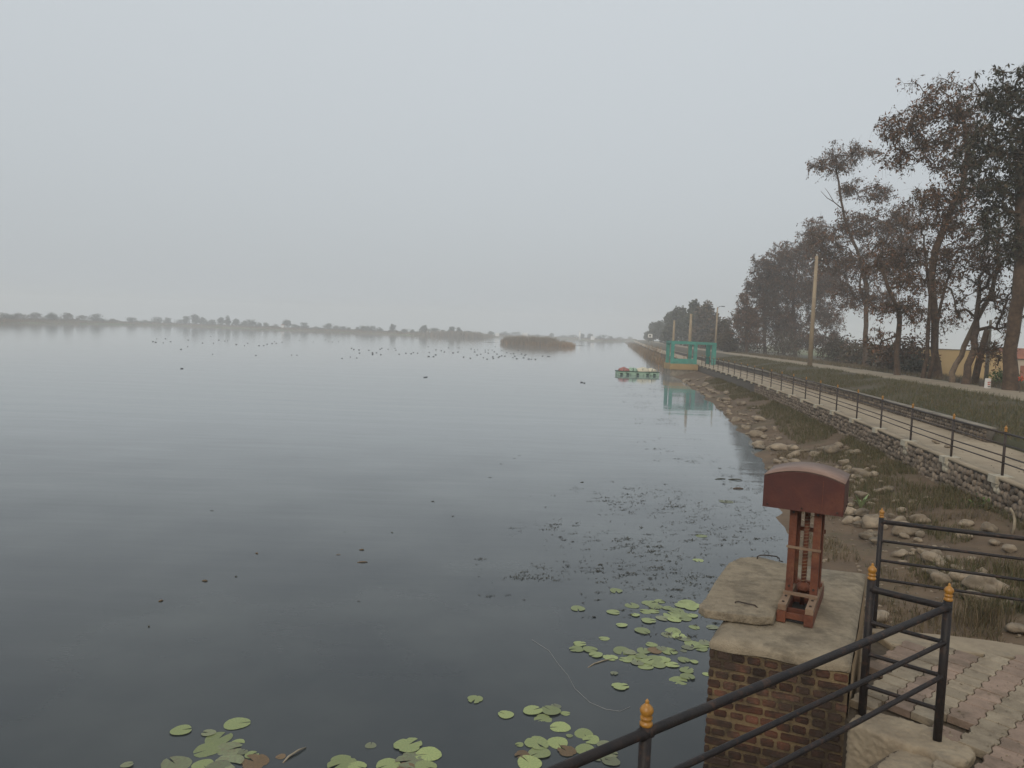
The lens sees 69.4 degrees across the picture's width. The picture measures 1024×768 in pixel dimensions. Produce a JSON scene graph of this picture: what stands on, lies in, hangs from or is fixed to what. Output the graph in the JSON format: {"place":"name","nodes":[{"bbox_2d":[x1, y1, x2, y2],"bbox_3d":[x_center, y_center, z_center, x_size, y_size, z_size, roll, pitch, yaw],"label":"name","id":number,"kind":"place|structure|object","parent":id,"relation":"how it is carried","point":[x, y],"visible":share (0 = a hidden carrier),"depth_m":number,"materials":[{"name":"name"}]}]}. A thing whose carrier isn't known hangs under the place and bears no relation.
{"place":"outdoors","nodes":[
{"label":"outdoors","id":0,"kind":"place"},
{"bbox_2d":[0,317,633,341],"bbox_3d":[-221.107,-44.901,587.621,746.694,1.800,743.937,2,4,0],"label":"shore","id":1,"kind":"structure","parent":0,"point":[237,327],"depth_m":534.99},
{"bbox_2d":[24,312,47,318],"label":"tree","id":2,"kind":"object","parent":1,"relation":"on","point":[36,315],"visible":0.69,"depth_m":438.40,"materials":[{"name":"green plant"}]},
{"bbox_2d":[44,312,60,320],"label":"tree","id":3,"kind":"object","parent":1,"relation":"on","point":[51,315],"visible":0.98,"depth_m":426.61,"materials":[{"name":"green plant"}]},
{"bbox_2d":[89,313,107,321],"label":"tree","id":4,"kind":"object","parent":1,"relation":"on","point":[95,318],"visible":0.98,"depth_m":485.97,"materials":[{"name":"green plant"}]},
{"bbox_2d":[191,314,200,323],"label":"tree","id":5,"kind":"object","parent":1,"relation":"on","point":[195,318],"visible":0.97,"depth_m":601.46,"materials":[{"name":"green plant"}]},
{"bbox_2d":[0,318,635,340],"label":"reeds","id":6,"kind":"object","parent":1,"relation":"on","point":[162,323],"visible":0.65,"depth_m":538.68,"materials":[{"name":"plant"}]},
{"bbox_2d":[0,317,636,339],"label":"brushwood","id":7,"kind":"object","parent":1,"relation":"on","point":[273,326],"visible":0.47,"depth_m":553.43,"materials":[{"name":"green plant"}]},
{"bbox_2d":[413,330,492,337],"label":"scrub","id":8,"kind":"object","parent":1,"relation":"on","point":[450,333],"visible":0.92,"depth_m":489.27,"materials":[{"name":"plant"}]},
{"bbox_2d":[0,323,788,767],"bbox_3d":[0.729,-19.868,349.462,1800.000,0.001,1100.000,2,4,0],"label":"water","id":9,"kind":"structure","parent":0,"point":[140,473],"depth_m":15.08,"materials":[{"name":"liquid"}]},
{"bbox_2d":[170,725,191,734],"bbox_3d":[-3.480,3.634,7.776,0.211,0.003,0.198,1,5,-21],"label":"lily pad","id":10,"kind":"object","parent":9,"relation":"on","point":[178,730],"visible":1,"depth_m":7.77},
{"bbox_2d":[161,717,269,767],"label":"water lily","id":11,"kind":"object","parent":9,"relation":"on","point":[214,743],"visible":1,"depth_m":7.38,"materials":[{"name":"plant"}]},
{"bbox_2d":[327,738,441,767],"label":"water lily","id":12,"kind":"object","parent":9,"relation":"on","point":[419,759],"visible":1,"depth_m":7.38,"materials":[{"name":"plant"}]},
{"bbox_2d":[467,695,482,702],"bbox_3d":[-0.436,3.688,8.665,0.184,0.009,0.190,3,2,16],"label":"lily pad","id":13,"kind":"object","parent":9,"relation":"on","point":[471,698],"visible":1,"depth_m":8.67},
{"bbox_2d":[498,710,513,717],"bbox_3d":[-0.073,3.723,8.343,0.182,0.002,0.174,5,5,34],"label":"lily pad","id":14,"kind":"object","parent":9,"relation":"on","point":[508,714],"visible":1,"depth_m":8.34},
{"bbox_2d":[523,704,569,721],"bbox_3d":[0.388,3.735,8.444,0.470,0.022,0.407,-1,5,-36],"label":"water lily","id":15,"kind":"object","parent":9,"relation":"on","point":[553,710],"visible":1,"depth_m":8.43,"materials":[{"name":"plant"}]},
{"bbox_2d":[515,722,619,767],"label":"water lily","id":16,"kind":"object","parent":9,"relation":"on","point":[533,761],"visible":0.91,"depth_m":7.73,"materials":[{"name":"plant"}]},
{"bbox_2d":[569,637,609,656],"bbox_3d":[1.075,3.630,10.303,0.472,0.016,0.758,3,4,17],"label":"water lily","id":17,"kind":"object","parent":9,"relation":"on","point":[578,648],"visible":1,"depth_m":10.16,"materials":[{"name":"plant"}]},
{"bbox_2d":[442,349,780,651],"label":"floating weed","id":18,"kind":"object","parent":9,"relation":"on","point":[661,546],"visible":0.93,"depth_m":15.28,"materials":[{"name":"plant"}]},
{"bbox_2d":[612,683,628,689],"bbox_3d":[1.339,3.721,9.116,0.212,0.003,0.206,2,1,-15],"label":"lily pad","id":19,"kind":"object","parent":9,"relation":"on","point":[619,686],"visible":1,"depth_m":9.11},
{"bbox_2d":[615,367,659,375],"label":"raft","id":20,"kind":"object","parent":9,"relation":"on","point":[643,371],"visible":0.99,"depth_m":84.10,"materials":[{"name":"green plastic"}]},
{"bbox_2d":[603,642,679,668],"bbox_3d":[1.749,3.675,10.044,1.060,0.015,0.877,2,4,0],"label":"water lily","id":21,"kind":"object","parent":9,"relation":"on","point":[655,661],"visible":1,"depth_m":9.97,"materials":[{"name":"plant"}]},
{"bbox_2d":[634,627,649,633],"bbox_3d":[1.921,3.618,10.862,0.226,0.005,0.237,2,5,-36],"label":"lily pad","id":22,"kind":"object","parent":9,"relation":"on","point":[640,629],"visible":1,"depth_m":10.87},
{"bbox_2d":[625,599,701,622],"bbox_3d":[2.431,3.583,11.686,1.248,0.017,1.078,2,4,0],"label":"water lily","id":23,"kind":"object","parent":9,"relation":"on","point":[675,615],"visible":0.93,"depth_m":11.73,"materials":[{"name":"plant"}]},
{"bbox_2d":[669,649,707,684],"bbox_3d":[2.371,3.718,9.704,0.477,0.023,1.086,4,4,21],"label":"water lily","id":24,"kind":"object","parent":9,"relation":"on","point":[686,675],"visible":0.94,"depth_m":9.52,"materials":[{"name":"plant"}]},
{"bbox_2d":[661,625,718,650],"bbox_3d":[2.572,3.654,10.806,0.720,0.013,1.094,4,4,25],"label":"water lily","id":25,"kind":"object","parent":9,"relation":"on","point":[689,642],"visible":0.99,"depth_m":10.65,"materials":[{"name":"plant"}]},
{"bbox_2d":[0,0,1023,349],"label":"sky","id":26,"kind":"structure","parent":0,"point":[597,168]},
{"bbox_2d":[493,334,581,346],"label":"reed island","id":27,"kind":"structure","parent":0,"point":[533,340],"depth_m":269.56,"materials":[{"name":"plant"}]},
{"bbox_2d":[739,345,857,358],"bbox_3d":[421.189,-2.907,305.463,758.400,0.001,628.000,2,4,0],"label":"field","id":28,"kind":"structure","parent":0,"point":[806,353],"depth_m":243.51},
{"bbox_2d":[624,342,1023,679],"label":"lake bank","id":29,"kind":"structure","parent":0,"point":[975,543],"depth_m":15.79,"materials":[{"name":"soil"}]},
{"bbox_2d":[628,343,685,368],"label":"bank reeds","id":30,"kind":"object","parent":29,"relation":"on","point":[657,359],"visible":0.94,"depth_m":156.60,"materials":[{"name":"plant"}]},
{"bbox_2d":[664,341,716,375],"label":"gateway","id":31,"kind":"object","parent":29,"relation":"on","point":[675,367],"visible":0.95,"depth_m":85.83,"materials":[{"name":"teal paint"}]},
{"bbox_2d":[749,430,763,437],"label":"rock","id":32,"kind":"object","parent":29,"relation":"on","point":[755,433],"visible":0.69,"depth_m":33.00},
{"bbox_2d":[751,442,764,449],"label":"rock","id":33,"kind":"object","parent":29,"relation":"on","point":[755,445],"visible":0.94,"depth_m":29.74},
{"bbox_2d":[769,443,788,450],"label":"rock","id":34,"kind":"object","parent":29,"relation":"on","point":[778,447],"visible":0.77,"depth_m":28.85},
{"bbox_2d":[703,563,865,767],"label":"brick pier","id":35,"kind":"structure","parent":29,"relation":"on","point":[741,655],"depth_m":6.14,"materials":[{"name":"brick"}]},
{"bbox_2d":[698,557,786,624],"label":"cover slab","id":36,"kind":"structure","parent":35,"relation":"on","point":[759,582],"depth_m":7.13,"materials":[{"name":"concrete"}]},
{"bbox_2d":[762,462,849,627],"bbox_3d":[2.739,1.451,6.974,0.708,1.334,0.970,4,4,28],"label":"sluice gate hoist","id":37,"kind":"object","parent":35,"relation":"on","point":[819,490],"visible":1,"depth_m":6.84,"materials":[{"name":"red metal"}]},
{"bbox_2d":[823,445,840,454],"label":"rock","id":38,"kind":"object","parent":29,"relation":"on","point":[828,449],"visible":0.83,"depth_m":26.43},
{"bbox_2d":[660,353,1023,522],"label":"retaining wall","id":39,"kind":"structure","parent":29,"relation":"on","point":[997,489],"depth_m":22.00,"materials":[{"name":"stone"}]},
{"bbox_2d":[687,314,691,358],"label":"utility pole","id":40,"kind":"object","parent":39,"relation":"on","point":[690,331],"visible":0.65,"depth_m":99.55,"materials":[{"name":"concrete"}]},
{"bbox_2d":[701,356,1023,475],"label":"railing","id":41,"kind":"object","parent":39,"relation":"on","point":[1005,433],"visible":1,"depth_m":22.70,"materials":[{"name":"black metal"}]},
{"bbox_2d":[842,516,853,523],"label":"rock","id":42,"kind":"object","parent":29,"relation":"on","point":[847,520],"visible":0.99,"depth_m":17.25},
{"bbox_2d":[844,506,856,514],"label":"rock","id":43,"kind":"object","parent":29,"relation":"on","point":[850,510],"visible":0.61,"depth_m":18.05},
{"bbox_2d":[851,468,865,473],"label":"rock","id":44,"kind":"object","parent":29,"relation":"on","point":[857,470],"visible":0.62,"depth_m":22.36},
{"bbox_2d":[853,508,868,516],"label":"rock","id":45,"kind":"object","parent":29,"relation":"on","point":[862,512],"visible":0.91,"depth_m":17.73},
{"bbox_2d":[705,378,1023,615],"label":"bank grass","id":46,"kind":"structure","parent":29,"relation":"on","point":[795,416],"depth_m":19.09,"materials":[{"name":"plant"}]},
{"bbox_2d":[858,532,873,539],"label":"rock","id":47,"kind":"object","parent":29,"relation":"on","point":[866,536],"visible":0.9,"depth_m":15.93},
{"bbox_2d":[726,403,1020,643],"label":"pebbles","id":48,"kind":"object","parent":29,"relation":"on","point":[858,566],"visible":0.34,"depth_m":15.00,"materials":[{"name":"stone"}]},
{"bbox_2d":[861,514,886,528],"bbox_3d":[8.248,3.145,16.805,0.632,0.343,0.438,2,4,-5],"label":"rock","id":49,"kind":"object","parent":29,"relation":"on","point":[869,521],"visible":0.77,"depth_m":16.69,"materials":[{"name":"stone"}]},
{"bbox_2d":[877,610,889,622],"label":"rock","id":50,"kind":"object","parent":29,"relation":"on","point":[883,614],"visible":0.6,"depth_m":11.39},
{"bbox_2d":[747,382,1023,763],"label":"leaf litter","id":51,"kind":"object","parent":29,"relation":"on","point":[913,575],"visible":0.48,"depth_m":13.17,"materials":[{"name":"brown plant"}]},
{"bbox_2d":[775,446,1023,641],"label":"dry grass","id":52,"kind":"structure","parent":29,"relation":"on","point":[934,619],"depth_m":13.56,"materials":[{"name":"plant"}]},
{"bbox_2d":[891,549,908,557],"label":"rock","id":53,"kind":"object","parent":29,"relation":"on","point":[898,553],"visible":0.94,"depth_m":14.35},
{"bbox_2d":[891,521,919,535],"bbox_3d":[8.531,3.141,16.032,0.536,0.380,0.476,4,5,31],"label":"rock","id":54,"kind":"object","parent":29,"relation":"on","point":[897,530],"visible":0.58,"depth_m":15.90,"materials":[{"name":"stone"}]},
{"bbox_2d":[909,514,930,523],"bbox_3d":[9.227,3.050,16.724,0.431,0.246,0.306,-7,-10,25],"label":"rock","id":55,"kind":"object","parent":29,"relation":"on","point":[922,517],"visible":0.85,"depth_m":16.62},
{"bbox_2d":[915,530,924,537],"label":"rock","id":56,"kind":"object","parent":29,"relation":"on","point":[920,534],"visible":0.9,"depth_m":15.71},
{"bbox_2d":[920,551,947,564],"bbox_3d":[7.840,3.257,13.745,0.469,0.233,0.336,12,8,22],"label":"rock","id":57,"kind":"object","parent":29,"relation":"on","point":[930,555],"visible":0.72,"depth_m":13.71,"materials":[{"name":"stone"}]},
{"bbox_2d":[930,572,952,585],"bbox_3d":[7.424,3.375,12.807,0.356,0.217,0.293,9,9,10],"label":"rock","id":58,"kind":"object","parent":29,"relation":"on","point":[937,577],"visible":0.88,"depth_m":12.72,"materials":[{"name":"stone"}]},
{"bbox_2d":[860,508,1023,661],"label":"railing","id":59,"kind":"object","parent":29,"relation":"on","point":[880,540],"visible":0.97,"depth_m":9.75,"materials":[{"name":"metal"}]},
{"bbox_2d":[948,570,970,581],"bbox_3d":[7.756,3.318,12.666,0.521,0.234,0.346,3,18,5],"label":"rock","id":60,"kind":"object","parent":29,"relation":"on","point":[961,576],"visible":0.25,"depth_m":12.61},
{"bbox_2d":[958,519,974,527],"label":"rock","id":61,"kind":"object","parent":29,"relation":"on","point":[969,523],"visible":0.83,"depth_m":16.01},
{"bbox_2d":[960,590,982,602],"bbox_3d":[7.420,3.422,11.922,0.360,0.204,0.314,16,-5,-5],"label":"rock","id":62,"kind":"object","parent":29,"relation":"on","point":[963,594],"visible":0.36,"depth_m":11.84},
{"bbox_2d":[938,583,1023,635],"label":"grass tuft","id":63,"kind":"object","parent":29,"relation":"on","point":[986,619],"visible":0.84,"depth_m":10.90,"materials":[{"name":"plant"}]},
{"bbox_2d":[961,572,1010,594],"bbox_3d":[7.807,3.301,12.210,0.722,0.377,0.538,8,-1,20],"label":"rock","id":64,"kind":"object","parent":29,"relation":"on","point":[980,582],"visible":0.81,"depth_m":12.06,"materials":[{"name":"stone"}]},
{"bbox_2d":[981,522,998,532],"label":"rock","id":65,"kind":"object","parent":29,"relation":"on","point":[989,527],"visible":0.97,"depth_m":15.43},
{"bbox_2d":[1001,544,1016,552],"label":"rock","id":66,"kind":"object","parent":29,"relation":"on","point":[1008,548],"visible":0.99,"depth_m":14.05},
{"bbox_2d":[1009,508,1015,533],"bbox_3d":[10.287,2.811,15.188,0.121,0.532,0.155,2,4,0],"label":"bent branch","id":67,"kind":"object","parent":29,"relation":"on","point":[1014,522],"visible":1,"depth_m":15.16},
{"bbox_2d":[1005,622,1023,633],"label":"rock","id":68,"kind":"object","parent":29,"relation":"on","point":[1015,627],"visible":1,"depth_m":10.54,"materials":[{"name":"stone"}]},
{"bbox_2d":[634,341,1023,482],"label":"promenade path","id":69,"kind":"structure","parent":0,"point":[983,462],"depth_m":25.52,"materials":[{"name":"concrete"}]},
{"bbox_2d":[674,351,996,442],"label":"parapet wall","id":70,"kind":"structure","parent":69,"relation":"on","point":[976,431],"depth_m":32.20,"materials":[{"name":"concrete"}]},
{"bbox_2d":[636,340,1023,452],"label":"embankment","id":71,"kind":"structure","parent":0,"point":[999,438],"depth_m":36.57,"materials":[{"name":"plant"}]},
{"bbox_2d":[646,322,657,341],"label":"tree","id":72,"kind":"object","parent":71,"relation":"on","point":[651,326],"visible":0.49,"depth_m":359.04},
{"bbox_2d":[807,254,822,365],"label":"utility pole","id":73,"kind":"object","parent":71,"relation":"on","point":[811,343],"visible":0.98,"depth_m":65.53,"materials":[{"name":"concrete"}]},
{"bbox_2d":[710,356,1023,441],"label":"embankment grass","id":74,"kind":"structure","parent":71,"relation":"on","point":[971,410],"depth_m":35.16,"materials":[{"name":"plant"}]},
{"bbox_2d":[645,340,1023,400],"bbox_3d":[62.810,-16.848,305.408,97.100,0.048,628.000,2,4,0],"label":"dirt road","id":75,"kind":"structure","parent":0,"point":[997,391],"depth_m":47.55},
{"bbox_2d":[715,306,724,342],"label":"street lamp","id":76,"kind":"object","parent":75,"relation":"on","point":[716,324],"visible":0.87,"depth_m":127.40,"materials":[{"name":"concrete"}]},
{"bbox_2d":[984,378,990,387],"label":"marker stone","id":77,"kind":"object","parent":75,"relation":"on","point":[987,384],"visible":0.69,"depth_m":38.88,"materials":[{"name":"white paint"}]},
{"bbox_2d":[654,341,1023,391],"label":"verge","id":78,"kind":"structure","parent":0,"point":[803,356],"depth_m":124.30,"materials":[{"name":"plant"}]},
{"bbox_2d":[651,320,664,342],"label":"tree","id":79,"kind":"object","parent":78,"relation":"on","point":[660,324],"visible":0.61,"depth_m":318.11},
{"bbox_2d":[659,311,678,344],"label":"tree","id":80,"kind":"object","parent":78,"relation":"on","point":[667,317],"visible":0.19,"depth_m":263.24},
{"bbox_2d":[662,305,686,344],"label":"tree","id":81,"kind":"object","parent":78,"relation":"on","point":[678,315],"visible":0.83,"depth_m":233.43,"materials":[{"name":"plant"}]},
{"bbox_2d":[680,299,700,346],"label":"tree","id":82,"kind":"object","parent":78,"relation":"on","point":[692,305],"visible":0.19,"depth_m":213.43,"materials":[{"name":"plant"}]},
{"bbox_2d":[692,300,721,348],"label":"tree","id":83,"kind":"object","parent":78,"relation":"on","point":[705,319],"visible":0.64,"depth_m":187.08,"materials":[{"name":"green plant"}]},
{"bbox_2d":[698,330,718,349],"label":"tree","id":84,"kind":"object","parent":78,"relation":"on","point":[705,340],"visible":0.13,"depth_m":168.95,"materials":[{"name":"green plant"}]},
{"bbox_2d":[708,317,732,350],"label":"tree","id":85,"kind":"object","parent":78,"relation":"on","point":[723,325],"visible":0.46,"depth_m":149.15,"materials":[{"name":"green plant"}]},
{"bbox_2d":[717,329,739,351],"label":"tree","id":86,"kind":"object","parent":78,"relation":"on","point":[725,343],"visible":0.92,"depth_m":129.07,"materials":[{"name":"green plant"}]},
{"bbox_2d":[725,292,766,352],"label":"roadside tree","id":87,"kind":"object","parent":78,"relation":"on","point":[747,322],"visible":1,"depth_m":124.58,"materials":[{"name":"green plant"}]},
{"bbox_2d":[720,328,772,353],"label":"bush","id":88,"kind":"object","parent":78,"relation":"on","point":[743,350],"visible":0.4,"depth_m":128.43,"materials":[{"name":"green plant"}]},
{"bbox_2d":[733,248,802,353],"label":"roadside tree","id":89,"kind":"object","parent":78,"relation":"on","point":[764,300],"visible":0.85,"depth_m":129.65,"materials":[{"name":"green plant"}]},
{"bbox_2d":[761,326,808,357],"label":"bush","id":90,"kind":"object","parent":78,"relation":"on","point":[779,347],"visible":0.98,"depth_m":126.49,"materials":[{"name":"green plant"}]},
{"bbox_2d":[755,216,849,356],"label":"roadside tree","id":91,"kind":"object","parent":78,"relation":"on","point":[796,289],"visible":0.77,"depth_m":130.02,"materials":[{"name":"green plant"}]},
{"bbox_2d":[815,332,859,362],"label":"bush","id":92,"kind":"object","parent":78,"relation":"on","point":[831,350],"visible":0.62,"depth_m":96.06,"materials":[{"name":"green plant"}]},
{"bbox_2d":[831,334,875,366],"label":"bush","id":93,"kind":"object","parent":78,"relation":"on","point":[852,355],"visible":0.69,"depth_m":85.59,"materials":[{"name":"green plant"}]},
{"bbox_2d":[800,138,930,365],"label":"roadside tree","id":94,"kind":"object","parent":78,"relation":"on","point":[848,263],"visible":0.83,"depth_m":82.62,"materials":[{"name":"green plant"}]},
{"bbox_2d":[862,344,892,369],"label":"bush","id":95,"kind":"object","parent":78,"relation":"on","point":[870,357],"visible":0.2,"depth_m":68.42,"materials":[{"name":"green plant"}]},
{"bbox_2d":[854,232,927,374],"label":"roadside tree","id":96,"kind":"object","parent":78,"relation":"on","point":[896,307],"visible":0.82,"depth_m":51.93,"materials":[{"name":"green plant"}]},
{"bbox_2d":[871,330,941,371],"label":"bush","id":97,"kind":"object","parent":78,"relation":"on","point":[889,354],"visible":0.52,"depth_m":59.32,"materials":[{"name":"green plant"}]},
{"bbox_2d":[891,350,930,374],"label":"bush","id":98,"kind":"object","parent":78,"relation":"on","point":[915,365],"visible":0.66,"depth_m":57.13,"materials":[{"name":"green plant"}]},
{"bbox_2d":[886,200,965,378],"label":"roadside tree","id":99,"kind":"object","parent":78,"relation":"on","point":[916,288],"visible":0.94,"depth_m":48.56,"materials":[{"name":"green plant"}]},
{"bbox_2d":[866,70,1005,378],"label":"roadside tree","id":100,"kind":"object","parent":78,"relation":"on","point":[929,145],"visible":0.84,"depth_m":48.00,"materials":[{"name":"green plant"}]},
{"bbox_2d":[906,347,1002,379],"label":"boundary wall","id":101,"kind":"structure","parent":78,"relation":"on","point":[948,357],"depth_m":62.52,"materials":[{"name":"paint"}]},
{"bbox_2d":[922,211,1013,382],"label":"roadside tree","id":102,"kind":"object","parent":78,"relation":"on","point":[956,363],"visible":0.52,"depth_m":44.04,"materials":[{"name":"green plant"}]},
{"bbox_2d":[945,62,1023,390],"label":"roadside tree","id":103,"kind":"object","parent":78,"relation":"on","point":[1014,165],"visible":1,"depth_m":37.06,"materials":[{"name":"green plant"}]},
{"bbox_2d":[984,320,991,379],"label":"utility pole","id":104,"kind":"object","parent":78,"relation":"on","point":[986,371],"visible":0.46,"depth_m":46.85,"materials":[{"name":"concrete"}]},
{"bbox_2d":[959,237,1023,383],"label":"roadside tree","id":105,"kind":"object","parent":78,"relation":"on","point":[979,350],"visible":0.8,"depth_m":42.74,"materials":[{"name":"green plant"}]},
{"bbox_2d":[986,368,1023,383],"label":"bush","id":106,"kind":"object","parent":78,"relation":"on","point":[998,375],"visible":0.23,"depth_m":45.87,"materials":[{"name":"green plant"}]},
{"bbox_2d":[999,348,1023,379],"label":"house","id":107,"kind":"structure","parent":78,"relation":"on","point":[1020,355],"depth_m":69.94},
{"bbox_2d":[842,628,1023,767],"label":"paving","id":108,"kind":"structure","parent":0,"point":[973,701],"depth_m":6.21,"materials":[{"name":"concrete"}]},
{"bbox_2d":[547,583,953,767],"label":"railing","id":109,"kind":"object","parent":108,"relation":"on","point":[645,732],"visible":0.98,"depth_m":4.30,"materials":[{"name":"metal"}]},
{"bbox_2d":[858,563,943,715],"bbox_3d":[2.951,2.063,5.610,0.557,1.327,0.066,6,5,41],"label":"railing","id":110,"kind":"object","parent":108,"relation":"on","point":[873,589],"visible":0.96,"depth_m":5.71,"materials":[{"name":"metal"}]},
{"bbox_2d":[877,750,932,767],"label":"concrete block","id":111,"kind":"structure","parent":108,"relation":"on","point":[901,759],"depth_m":5.27,"materials":[{"name":"concrete"}]},
{"bbox_2d":[845,710,975,767],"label":"concrete footing","id":112,"kind":"object","parent":108,"relation":"on","point":[874,739],"visible":0.83,"depth_m":5.54,"materials":[{"name":"concrete"}]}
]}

